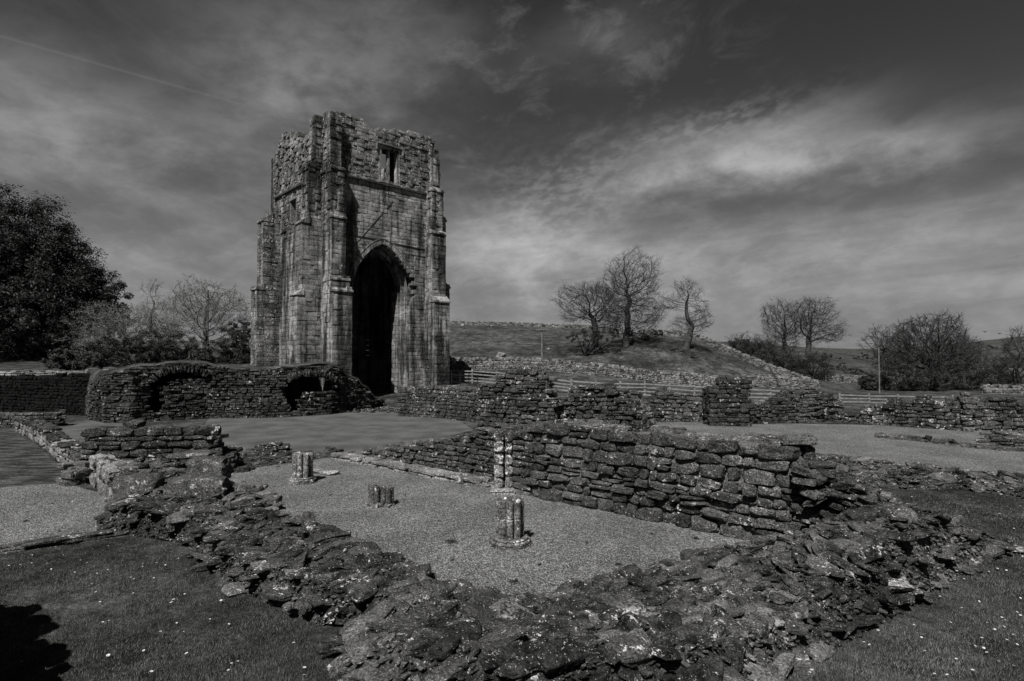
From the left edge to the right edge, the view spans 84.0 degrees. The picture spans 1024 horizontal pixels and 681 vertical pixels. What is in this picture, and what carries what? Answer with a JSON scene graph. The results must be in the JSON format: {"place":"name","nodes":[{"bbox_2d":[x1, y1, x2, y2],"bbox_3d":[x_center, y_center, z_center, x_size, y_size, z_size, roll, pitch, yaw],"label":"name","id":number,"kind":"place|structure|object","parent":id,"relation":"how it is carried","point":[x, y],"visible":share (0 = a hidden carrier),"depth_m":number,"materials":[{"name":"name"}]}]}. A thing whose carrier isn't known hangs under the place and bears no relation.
{"place":"outdoors","nodes":[
{"label":"outdoors","id":0,"kind":"place"},
{"bbox_2d":[0,430,63,486],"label":"paving","id":1,"kind":"structure","parent":0,"point":[23,461],"depth_m":17.48,"materials":[{"name":"stone"}]},
{"bbox_2d":[14,418,88,462],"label":"cloister kerb","id":2,"kind":"structure","parent":1,"relation":"on","point":[57,443],"depth_m":19.90,"materials":[{"name":"stone"}]},
{"bbox_2d":[0,484,106,544],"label":"gravel path","id":3,"kind":"structure","parent":0,"point":[45,516],"depth_m":12.07,"materials":[{"name":"gravel"}]},
{"bbox_2d":[59,421,122,442],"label":"garth lawn","id":4,"kind":"structure","parent":0,"point":[73,430],"depth_m":26.66,"materials":[{"name":"plant"}]},
{"bbox_2d":[85,360,384,402],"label":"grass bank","id":5,"kind":"structure","parent":0,"point":[95,374],"depth_m":31.33,"materials":[{"name":"plant"}]},
{"bbox_2d":[205,411,472,452],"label":"lawn","id":6,"kind":"structure","parent":0,"point":[350,431],"depth_m":25.22,"materials":[{"name":"plant"}]},
{"bbox_2d":[244,441,289,452],"bbox_3d":[-8.460,3.722,19.727,1.458,0.443,0.713,0,-2,-10],"label":"wall stub","id":7,"kind":"object","parent":6,"relation":"on","point":[277,446],"depth_m":19.50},
{"bbox_2d":[397,385,479,421],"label":"ruined wall","id":8,"kind":"structure","parent":6,"relation":"on","point":[455,402],"depth_m":30.25,"materials":[{"name":"stone"}]},
{"bbox_2d":[363,484,394,508],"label":"broken pier","id":9,"kind":"structure","parent":0,"point":[379,496],"depth_m":12.44,"materials":[{"name":"stone"}]},
{"bbox_2d":[230,457,750,594],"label":"gravel floor","id":10,"kind":"structure","parent":0,"point":[403,522],"depth_m":10.81,"materials":[{"name":"gravel"}]},
{"bbox_2d":[287,452,316,484],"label":"clustered pier","id":11,"kind":"structure","parent":10,"relation":"on","point":[302,468],"depth_m":14.71,"materials":[{"name":"stone"}]},
{"bbox_2d":[313,468,339,475],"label":"kerb slab","id":12,"kind":"structure","parent":10,"relation":"on","point":[328,472],"depth_m":15.84,"materials":[{"name":"stone"}]},
{"bbox_2d":[23,466,698,582],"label":"weeds","id":13,"kind":"object","parent":10,"relation":"on","point":[586,542],"visible":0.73,"depth_m":10.04,"materials":[{"name":"grey plant"}]},
{"bbox_2d":[22,473,712,591],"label":"stray pebbles","id":14,"kind":"object","parent":10,"relation":"on","point":[545,590],"visible":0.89,"depth_m":10.57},
{"bbox_2d":[330,452,493,487],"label":"bench kerb","id":15,"kind":"structure","parent":10,"relation":"on","point":[439,474],"depth_m":15.85,"materials":[{"name":"stone"}]},
{"bbox_2d":[489,494,530,549],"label":"clustered pier","id":16,"kind":"structure","parent":0,"point":[509,534],"depth_m":9.84,"materials":[{"name":"stone"}]},
{"bbox_2d":[0,325,1023,680],"bbox_3d":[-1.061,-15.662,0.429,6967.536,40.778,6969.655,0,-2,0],"label":"ground","id":17,"kind":"structure","parent":0,"point":[492,341],"depth_m":8.37,"materials":[{"name":"grey plant"}]},
{"bbox_2d":[0,409,68,427],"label":"wall","id":18,"kind":"structure","parent":17,"relation":"on","point":[54,418],"depth_m":26.48,"materials":[{"name":"stone"}]},
{"bbox_2d":[0,372,113,415],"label":"retaining wall","id":19,"kind":"structure","parent":17,"relation":"on","point":[33,393],"depth_m":32.61,"materials":[{"name":"stone"}]},
{"bbox_2d":[0,369,111,375],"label":"coping","id":20,"kind":"object","parent":19,"relation":"on","point":[31,372],"visible":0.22,"depth_m":34.07,"materials":[{"name":"stone"}]},
{"bbox_2d":[0,529,129,554],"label":"lawn kerb","id":21,"kind":"structure","parent":17,"relation":"on","point":[47,542],"depth_m":9.92,"materials":[{"name":"stone"}]},
{"bbox_2d":[0,180,134,360],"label":"yew tree","id":22,"kind":"object","parent":17,"relation":"on","point":[29,282],"visible":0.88,"depth_m":48.52,"materials":[{"name":"grey plant"}]},
{"bbox_2d":[40,346,107,370],"bbox_3d":[-29.788,1.294,38.770,3.141,1.928,3.571,-2,-2,45],"label":"round bush","id":23,"kind":"object","parent":17,"relation":"on","point":[80,361],"visible":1,"depth_m":38.38,"materials":[{"name":"grey plant"}]},
{"bbox_2d":[55,461,92,486],"bbox_3d":[-11.307,3.483,14.772,0.720,0.649,0.709,-1,-2,26],"label":"wall stub","id":24,"kind":"object","parent":17,"relation":"on","point":[74,473],"depth_m":14.57,"materials":[{"name":"stone"}]},
{"bbox_2d":[89,453,128,498],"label":"stone block","id":25,"kind":"structure","parent":17,"relation":"on","point":[107,471],"depth_m":13.76,"materials":[{"name":"stone"}]},
{"bbox_2d":[51,299,186,357],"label":"hawthorn","id":26,"kind":"object","parent":17,"relation":"on","point":[93,328],"visible":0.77,"depth_m":45.28,"materials":[{"name":"grey plant"}]},
{"bbox_2d":[84,336,181,366],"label":"dark bush","id":27,"kind":"object","parent":17,"relation":"on","point":[155,354],"visible":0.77,"depth_m":42.56,"materials":[{"name":"grey plant"}]},
{"bbox_2d":[137,278,166,338],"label":"sapling","id":28,"kind":"object","parent":17,"relation":"on","point":[153,301],"visible":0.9,"depth_m":47.96,"materials":[{"name":"grey plant"}]},
{"bbox_2d":[80,419,243,467],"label":"ruined wall","id":29,"kind":"structure","parent":17,"relation":"on","point":[133,439],"depth_m":15.60,"materials":[{"name":"stone"}]},
{"bbox_2d":[125,321,222,361],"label":"leafy bush","id":30,"kind":"object","parent":17,"relation":"on","point":[186,353],"visible":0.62,"depth_m":44.81,"materials":[{"name":"black plant"}]},
{"bbox_2d":[148,273,250,360],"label":"hawthorn","id":31,"kind":"object","parent":17,"relation":"on","point":[211,300],"visible":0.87,"depth_m":46.74,"materials":[{"name":"grey plant"}]},
{"bbox_2d":[206,290,208,349],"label":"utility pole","id":32,"kind":"object","parent":17,"relation":"on","point":[208,319],"visible":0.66,"depth_m":52.02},
{"bbox_2d":[0,536,439,680],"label":"lawn grass","id":33,"kind":"structure","parent":17,"relation":"on","point":[263,662],"depth_m":6.73,"materials":[{"name":"plant"}]},
{"bbox_2d":[192,316,250,363],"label":"leafy bush","id":34,"kind":"object","parent":17,"relation":"on","point":[233,356],"visible":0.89,"depth_m":45.78,"materials":[{"name":"black plant"}]},
{"bbox_2d":[84,363,387,422],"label":"undercroft wall","id":35,"kind":"structure","parent":17,"relation":"on","point":[106,401],"depth_m":30.19,"materials":[{"name":"stone"}]},
{"bbox_2d":[219,448,253,472],"bbox_3d":[-7.977,3.486,16.383,1.017,0.732,0.803,1,-2,-23],"label":"wall stub","id":36,"kind":"object","parent":17,"relation":"on","point":[238,467],"depth_m":16.18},
{"bbox_2d":[238,447,344,467],"bbox_3d":[-7.154,3.706,18.038,4.046,0.243,2.800,1,-2,-24],"label":"wall footing","id":37,"kind":"object","parent":17,"relation":"on","point":[265,458],"depth_m":18.41,"materials":[{"name":"stone"}]},
{"bbox_2d":[84,456,500,625],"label":"rubble wall","id":38,"kind":"structure","parent":17,"relation":"on","point":[253,541],"depth_m":8.55,"materials":[{"name":"stone"}]},
{"bbox_2d":[111,473,164,501],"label":"stone block","id":39,"kind":"structure","parent":38,"relation":"on","point":[135,483],"depth_m":11.61,"materials":[{"name":"stone"}]},
{"bbox_2d":[165,450,221,459],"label":"stone block","id":40,"kind":"structure","parent":38,"relation":"on","point":[186,455],"depth_m":13.30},
{"bbox_2d":[163,473,233,499],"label":"stone block","id":41,"kind":"structure","parent":38,"relation":"on","point":[196,484],"depth_m":11.48,"materials":[{"name":"stone"}]},
{"bbox_2d":[185,455,232,478],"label":"stone block","id":42,"kind":"structure","parent":38,"relation":"on","point":[213,465],"depth_m":12.01,"materials":[{"name":"stone"}]},
{"bbox_2d":[250,111,450,392],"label":"stone tower","id":43,"kind":"structure","parent":17,"relation":"on","point":[351,257],"depth_m":43.80,"materials":[{"name":"stone"}]},
{"bbox_2d":[289,196,296,224],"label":"window","id":44,"kind":"structure","parent":43,"relation":"in","point":[293,206],"depth_m":43.82,"materials":[{"name":"stone"}]},
{"bbox_2d":[376,141,403,185],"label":"window","id":45,"kind":"structure","parent":43,"relation":"in","point":[384,146],"depth_m":42.95,"materials":[{"name":"stone"}]},
{"bbox_2d":[346,406,397,412],"bbox_3d":[-8.711,4.218,35.161,4.340,0.305,4.182,0,-2,0],"label":"fallen rubble","id":46,"kind":"object","parent":17,"relation":"on","point":[389,409],"visible":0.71,"depth_m":33.84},
{"bbox_2d":[348,425,521,482],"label":"ruined wall","id":47,"kind":"structure","parent":17,"relation":"on","point":[472,452],"depth_m":15.82,"materials":[{"name":"stone"}]},
{"bbox_2d":[451,372,477,385],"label":"iron railing","id":48,"kind":"object","parent":17,"relation":"on","point":[460,382],"visible":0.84,"depth_m":43.67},
{"bbox_2d":[496,352,505,356],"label":"boulder","id":49,"kind":"object","parent":17,"relation":"on","point":[499,354],"visible":0.73,"depth_m":68.66,"materials":[{"name":"stone"}]},
{"bbox_2d":[449,369,570,390],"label":"timber fence","id":50,"kind":"object","parent":17,"relation":"on","point":[472,374],"visible":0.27,"depth_m":47.07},
{"bbox_2d":[476,366,563,429],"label":"ruined wall","id":51,"kind":"structure","parent":17,"relation":"on","point":[522,396],"depth_m":24.21,"materials":[{"name":"stone"}]},
{"bbox_2d":[536,327,547,358],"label":"utility pole","id":52,"kind":"object","parent":17,"relation":"on","point":[541,329],"visible":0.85,"depth_m":65.94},
{"bbox_2d":[450,321,636,334],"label":"drystone wall","id":53,"kind":"structure","parent":17,"relation":"on","point":[524,324],"depth_m":119.81,"materials":[{"name":"stone"}]},
{"bbox_2d":[548,278,634,353],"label":"bare oak","id":54,"kind":"object","parent":17,"relation":"on","point":[585,297],"visible":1,"depth_m":71.76,"materials":[{"name":"grey plant"}]},
{"bbox_2d":[565,325,620,355],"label":"scrub bush","id":55,"kind":"object","parent":17,"relation":"on","point":[588,350],"visible":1,"depth_m":70.71,"materials":[{"name":"grey plant"}]},
{"bbox_2d":[555,383,658,427],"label":"ruined wall","id":56,"kind":"structure","parent":17,"relation":"on","point":[587,402],"depth_m":24.03,"materials":[{"name":"stone"}]},
{"bbox_2d":[595,389,655,431],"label":"wall end","id":57,"kind":"structure","parent":17,"relation":"on","point":[620,409],"depth_m":18.62,"materials":[{"name":"stone"}]},
{"bbox_2d":[594,244,675,347],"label":"bare oak","id":58,"kind":"object","parent":17,"relation":"on","point":[627,323],"visible":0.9,"depth_m":74.62,"materials":[{"name":"grey plant"}]},
{"bbox_2d":[450,356,820,389],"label":"drystone wall","id":59,"kind":"structure","parent":17,"relation":"on","point":[643,374],"depth_m":59.73,"materials":[{"name":"stone"}]},
{"bbox_2d":[621,329,663,339],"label":"scrub bush","id":60,"kind":"object","parent":17,"relation":"on","point":[644,337],"visible":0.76,"depth_m":79.57,"materials":[{"name":"grey plant"}]},
{"bbox_2d":[629,388,704,422],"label":"ruined wall","id":61,"kind":"structure","parent":17,"relation":"on","point":[665,405],"depth_m":28.84,"materials":[{"name":"stone"}]},
{"bbox_2d":[315,501,1023,680],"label":"rubble wall","id":62,"kind":"structure","parent":17,"relation":"on","point":[821,590],"depth_m":6.11,"materials":[{"name":"stone"}]},
{"bbox_2d":[496,601,530,619],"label":"stone slab","id":63,"kind":"structure","parent":62,"relation":"on","point":[506,609],"depth_m":5.61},
{"bbox_2d":[611,599,646,614],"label":"stone slab","id":64,"kind":"structure","parent":62,"relation":"on","point":[636,607],"depth_m":5.86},
{"bbox_2d":[748,611,785,626],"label":"stone slab","id":65,"kind":"structure","parent":62,"relation":"on","point":[779,622],"depth_m":6.11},
{"bbox_2d":[882,575,915,591],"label":"stone slab","id":66,"kind":"structure","parent":62,"relation":"on","point":[901,584],"depth_m":7.42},
{"bbox_2d":[571,379,779,397],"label":"timber fence","id":67,"kind":"object","parent":17,"relation":"on","point":[669,389],"visible":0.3,"depth_m":44.73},
{"bbox_2d":[647,340,710,357],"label":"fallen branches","id":68,"kind":"object","parent":17,"relation":"on","point":[675,350],"visible":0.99,"depth_m":71.67,"materials":[{"name":"wood"}]},
{"bbox_2d":[656,275,716,349],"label":"bare oak","id":69,"kind":"object","parent":17,"relation":"on","point":[690,329],"visible":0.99,"depth_m":72.93,"materials":[{"name":"grey plant"}]},
{"bbox_2d":[490,419,903,539],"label":"chapter wall","id":70,"kind":"structure","parent":17,"relation":"on","point":[749,486],"depth_m":10.96,"materials":[{"name":"stone"}]},
{"bbox_2d":[569,424,590,431],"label":"stone slab","id":71,"kind":"structure","parent":70,"relation":"on","point":[579,425],"depth_m":12.91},
{"bbox_2d":[639,329,810,379],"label":"drystone wall","id":72,"kind":"structure","parent":17,"relation":"on","point":[759,363],"depth_m":75.98,"materials":[{"name":"stone"}]},
{"bbox_2d":[728,334,755,355],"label":"thicket bush","id":73,"kind":"object","parent":17,"relation":"on","point":[734,344],"visible":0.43,"depth_m":89.36,"materials":[{"name":"grey plant"}]},
{"bbox_2d":[726,332,758,350],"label":"thicket shrub","id":74,"kind":"object","parent":17,"relation":"on","point":[741,339],"visible":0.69,"depth_m":88.69,"materials":[{"name":"grey plant"}]},
{"bbox_2d":[734,332,781,362],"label":"thicket shrub","id":75,"kind":"object","parent":17,"relation":"on","point":[760,348],"visible":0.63,"depth_m":86.45,"materials":[{"name":"grey plant"}]},
{"bbox_2d":[742,337,776,361],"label":"thicket bush","id":76,"kind":"object","parent":17,"relation":"on","point":[750,348],"visible":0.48,"depth_m":86.85,"materials":[{"name":"grey plant"}]},
{"bbox_2d":[756,350,803,373],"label":"thicket bush","id":77,"kind":"object","parent":17,"relation":"on","point":[779,359],"visible":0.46,"depth_m":83.10,"materials":[{"name":"grey plant"}]},
{"bbox_2d":[759,341,805,371],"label":"thicket shrub","id":78,"kind":"object","parent":17,"relation":"on","point":[783,355],"visible":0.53,"depth_m":82.41,"materials":[{"name":"grey plant"}]},
{"bbox_2d":[757,297,809,368],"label":"bare oak","id":79,"kind":"object","parent":17,"relation":"on","point":[784,335],"visible":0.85,"depth_m":91.68,"materials":[{"name":"grey plant"}]},
{"bbox_2d":[748,387,846,423],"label":"ruined wall","id":80,"kind":"structure","parent":17,"relation":"on","point":[806,405],"depth_m":28.15,"materials":[{"name":"stone"}]},
{"bbox_2d":[790,345,835,380],"bbox_3d":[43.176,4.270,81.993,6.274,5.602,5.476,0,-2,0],"label":"thicket bush","id":81,"kind":"object","parent":17,"relation":"on","point":[807,372],"visible":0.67,"depth_m":80.90,"materials":[{"name":"grey plant"}]},
{"bbox_2d":[787,296,852,371],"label":"bare oak","id":82,"kind":"object","parent":17,"relation":"on","point":[809,337],"visible":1,"depth_m":89.61,"materials":[{"name":"grey plant"}]},
{"bbox_2d":[823,362,850,370],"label":"hedge tree","id":83,"kind":"object","parent":17,"relation":"on","point":[840,365],"visible":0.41,"depth_m":118.85,"materials":[{"name":"grey plant"}]},
{"bbox_2d":[658,422,1023,473],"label":"gravel court","id":84,"kind":"object","parent":17,"relation":"on","point":[850,440],"visible":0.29,"depth_m":21.46,"materials":[{"name":"gravel"}]},
{"bbox_2d":[702,376,752,426],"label":"wall pier","id":85,"kind":"structure","parent":84,"relation":"on","point":[726,400],"depth_m":26.79,"materials":[{"name":"stone"}]},
{"bbox_2d":[829,454,961,470],"bbox_3d":[11.349,3.698,17.037,3.442,0.259,1.095,-1,-2,39],"label":"wall footing","id":86,"kind":"object","parent":84,"relation":"on","point":[934,467],"depth_m":16.80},
{"bbox_2d":[874,432,1023,451],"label":"wall footing","id":87,"kind":"object","parent":84,"relation":"on","point":[953,442],"depth_m":21.19,"materials":[{"name":"stone"}]},
{"bbox_2d":[975,431,1023,446],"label":"wall footing","id":88,"kind":"object","parent":84,"relation":"on","point":[1007,438],"depth_m":21.01,"materials":[{"name":"stone"}]},
{"bbox_2d":[824,374,865,382],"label":"drystone wall","id":89,"kind":"structure","parent":17,"relation":"on","point":[845,378],"depth_m":84.80,"materials":[{"name":"stone"}]},
{"bbox_2d":[842,368,864,373],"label":"hedge tree","id":90,"kind":"object","parent":17,"relation":"on","point":[855,370],"visible":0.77,"depth_m":109.65,"materials":[{"name":"grey plant"}]},
{"bbox_2d":[853,352,873,360],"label":"hedge tree","id":91,"kind":"object","parent":17,"relation":"on","point":[857,357],"visible":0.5,"depth_m":179.68,"materials":[{"name":"grey plant"}]},
{"bbox_2d":[856,372,883,390],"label":"undergrowth bush","id":92,"kind":"object","parent":17,"relation":"on","point":[869,381],"visible":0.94,"depth_m":69.43,"materials":[{"name":"grey plant"}]},
{"bbox_2d":[878,347,879,393],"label":"utility pole","id":93,"kind":"object","parent":17,"relation":"on","point":[879,369],"visible":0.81,"depth_m":61.91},
{"bbox_2d":[855,324,904,389],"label":"slender tree","id":94,"kind":"object","parent":17,"relation":"on","point":[882,361],"visible":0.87,"depth_m":71.95,"materials":[{"name":"grey plant"}]},
{"bbox_2d":[838,393,953,403],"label":"timber fence","id":95,"kind":"object","parent":17,"relation":"on","point":[868,395],"visible":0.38,"depth_m":43.93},
{"bbox_2d":[880,362,921,390],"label":"undergrowth bush","id":96,"kind":"object","parent":17,"relation":"on","point":[903,382],"visible":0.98,"depth_m":69.28,"materials":[{"name":"grey plant"}]},
{"bbox_2d":[786,492,1023,680],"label":"turf grass","id":97,"kind":"structure","parent":17,"relation":"on","point":[847,678],"depth_m":6.73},
{"bbox_2d":[869,308,984,387],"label":"domed tree","id":98,"kind":"object","parent":17,"relation":"on","point":[933,362],"visible":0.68,"depth_m":74.82,"materials":[{"name":"grey plant"}]},
{"bbox_2d":[831,455,1023,498],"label":"wall footing","id":99,"kind":"object","parent":17,"relation":"on","point":[1002,482],"depth_m":14.63,"materials":[{"name":"stone"}]},
{"bbox_2d":[843,396,1023,431],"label":"ruined wall","id":100,"kind":"structure","parent":17,"relation":"on","point":[1006,414],"depth_m":25.61,"materials":[{"name":"stone"}]},
{"bbox_2d":[960,392,979,431],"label":"wall buttress","id":101,"kind":"structure","parent":100,"relation":"attached to","point":[969,401],"depth_m":24.89,"materials":[{"name":"stone"}]},
{"bbox_2d":[909,368,958,390],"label":"undergrowth bush","id":102,"kind":"object","parent":17,"relation":"on","point":[939,380],"visible":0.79,"depth_m":69.25,"materials":[{"name":"grey plant"}]},
{"bbox_2d":[933,358,991,390],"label":"undergrowth bush","id":103,"kind":"object","parent":17,"relation":"on","point":[978,380],"visible":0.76,"depth_m":71.25,"materials":[{"name":"grey plant"}]},
{"bbox_2d":[951,335,1000,386],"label":"bare tree","id":104,"kind":"object","parent":17,"relation":"on","point":[985,361],"visible":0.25,"depth_m":79.24,"materials":[{"name":"grey plant"}]},
{"bbox_2d":[980,470,996,475],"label":"stone slab","id":105,"kind":"structure","parent":17,"relation":"on","point":[990,472],"depth_m":15.66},
{"bbox_2d":[973,365,1016,388],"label":"undergrowth bush","id":106,"kind":"object","parent":17,"relation":"on","point":[992,372],"visible":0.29,"depth_m":73.37,"materials":[{"name":"grey plant"}]},
{"bbox_2d":[968,368,1023,373],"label":"drystone wall","id":107,"kind":"structure","parent":17,"relation":"on","point":[1019,369],"depth_m":130.99,"materials":[{"name":"stone"}]},
{"bbox_2d":[980,384,1023,393],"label":"drystone wall","id":108,"kind":"structure","parent":17,"relation":"on","point":[1001,389],"depth_m":65.52,"materials":[{"name":"stone"}]},
{"bbox_2d":[986,325,1023,384],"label":"bare tree","id":109,"kind":"object","parent":17,"relation":"on","point":[1017,364],"visible":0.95,"depth_m":69.98,"materials":[{"name":"grey plant"}]},
{"bbox_2d":[987,355,1023,367],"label":"undergrowth bush","id":110,"kind":"object","parent":17,"relation":"on","point":[999,360],"visible":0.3,"depth_m":150.56,"materials":[{"name":"grey plant"}]},
{"bbox_2d":[1010,544,1023,552],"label":"stone slab","id":111,"kind":"structure","parent":17,"relation":"on","point":[1020,549],"depth_m":9.49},
{"bbox_2d":[0,0,1023,348],"label":"sky","id":112,"kind":"structure","parent":0,"point":[868,155],"materials":[{"name":"grey"}]}
]}

